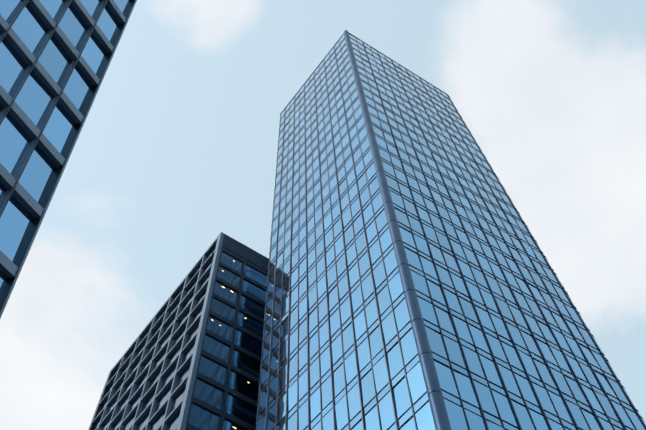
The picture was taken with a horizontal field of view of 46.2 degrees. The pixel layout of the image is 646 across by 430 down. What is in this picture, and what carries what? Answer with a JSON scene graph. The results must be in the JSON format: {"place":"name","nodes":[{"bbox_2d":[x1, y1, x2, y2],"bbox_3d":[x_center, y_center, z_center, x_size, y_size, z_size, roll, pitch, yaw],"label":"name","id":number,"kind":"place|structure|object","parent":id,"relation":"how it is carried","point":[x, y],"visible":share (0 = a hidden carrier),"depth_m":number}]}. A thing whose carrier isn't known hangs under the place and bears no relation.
{"place":"outdoors","nodes":[
{"label":"outdoors","id":0,"kind":"place"},
{"bbox_2d":[0,0,645,429],"label":"sky","id":1,"kind":"structure","parent":0,"point":[175,149]},
{"label":"ground","id":2,"kind":"structure","parent":0,"visible":0},
{"bbox_2d":[0,0,136,318],"bbox_3d":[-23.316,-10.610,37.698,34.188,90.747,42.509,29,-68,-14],"label":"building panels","id":3,"kind":"object","parent":2,"relation":"on","point":[26,200],"visible":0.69,"depth_m":37.63},
{"bbox_2d":[0,0,131,298],"bbox_3d":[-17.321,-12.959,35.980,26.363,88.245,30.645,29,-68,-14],"label":"window panes","id":4,"kind":"structure","parent":3,"relation":"attached to","point":[34,98],"depth_m":37.92},
{"bbox_2d":[0,0,135,312],"bbox_3d":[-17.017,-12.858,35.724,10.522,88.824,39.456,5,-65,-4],"label":"building fins","id":5,"kind":"object","parent":3,"relation":"attached to","point":[4,296],"visible":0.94,"depth_m":36.97},
{"bbox_2d":[89,234,268,429],"bbox_3d":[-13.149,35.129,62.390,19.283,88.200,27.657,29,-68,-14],"label":"building frame","id":6,"kind":"object","parent":2,"relation":"on","point":[245,254],"visible":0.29,"depth_m":80.25},
{"bbox_2d":[93,245,215,429],"bbox_3d":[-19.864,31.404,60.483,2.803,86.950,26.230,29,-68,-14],"label":"windows","id":7,"kind":"structure","parent":6,"relation":"attached to","point":[172,424],"depth_m":84.39},
{"bbox_2d":[88,232,223,429],"bbox_3d":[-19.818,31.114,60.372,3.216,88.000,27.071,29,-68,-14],"label":"facade grid","id":8,"kind":"object","parent":6,"relation":"attached to","point":[188,381],"visible":0.85,"depth_m":85.03},
{"bbox_2d":[188,251,267,429],"bbox_3d":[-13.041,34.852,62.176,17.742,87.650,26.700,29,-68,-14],"label":"windows","id":9,"kind":"structure","parent":6,"relation":"attached to","point":[201,417],"depth_m":76.10},
{"bbox_2d":[256,34,645,429],"bbox_3d":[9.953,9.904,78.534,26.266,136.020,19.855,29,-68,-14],"label":"glass facade","id":10,"kind":"structure","parent":2,"relation":"on","point":[423,414],"depth_m":66.90},
{"bbox_2d":[280,33,450,128],"bbox_3d":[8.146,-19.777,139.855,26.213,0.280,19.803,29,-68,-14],"label":"tower coping","id":11,"kind":"object","parent":10,"relation":"on","point":[370,46],"visible":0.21,"depth_m":136.50},
{"bbox_2d":[344,30,451,429],"bbox_3d":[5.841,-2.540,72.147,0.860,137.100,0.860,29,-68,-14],"label":"corner column","id":12,"kind":"structure","parent":10,"relation":"attached to","point":[436,401],"depth_m":56.17},
{"bbox_2d":[256,37,640,429],"bbox_3d":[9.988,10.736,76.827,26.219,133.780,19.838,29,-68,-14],"label":"tower spandrel glass","id":13,"kind":"object","parent":10,"relation":"attached to","point":[417,405],"visible":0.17,"depth_m":65.88},
{"bbox_2d":[256,37,645,429],"bbox_3d":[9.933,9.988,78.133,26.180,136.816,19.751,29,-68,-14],"label":"window frames","id":14,"kind":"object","parent":10,"relation":"attached to","point":[432,299],"visible":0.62,"depth_m":71.15},
{"bbox_2d":[265,42,645,429],"bbox_3d":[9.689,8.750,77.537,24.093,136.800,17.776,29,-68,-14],"label":"vertical mullions","id":15,"kind":"object","parent":10,"relation":"attached to","point":[436,271],"visible":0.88,"depth_m":68.95}
]}

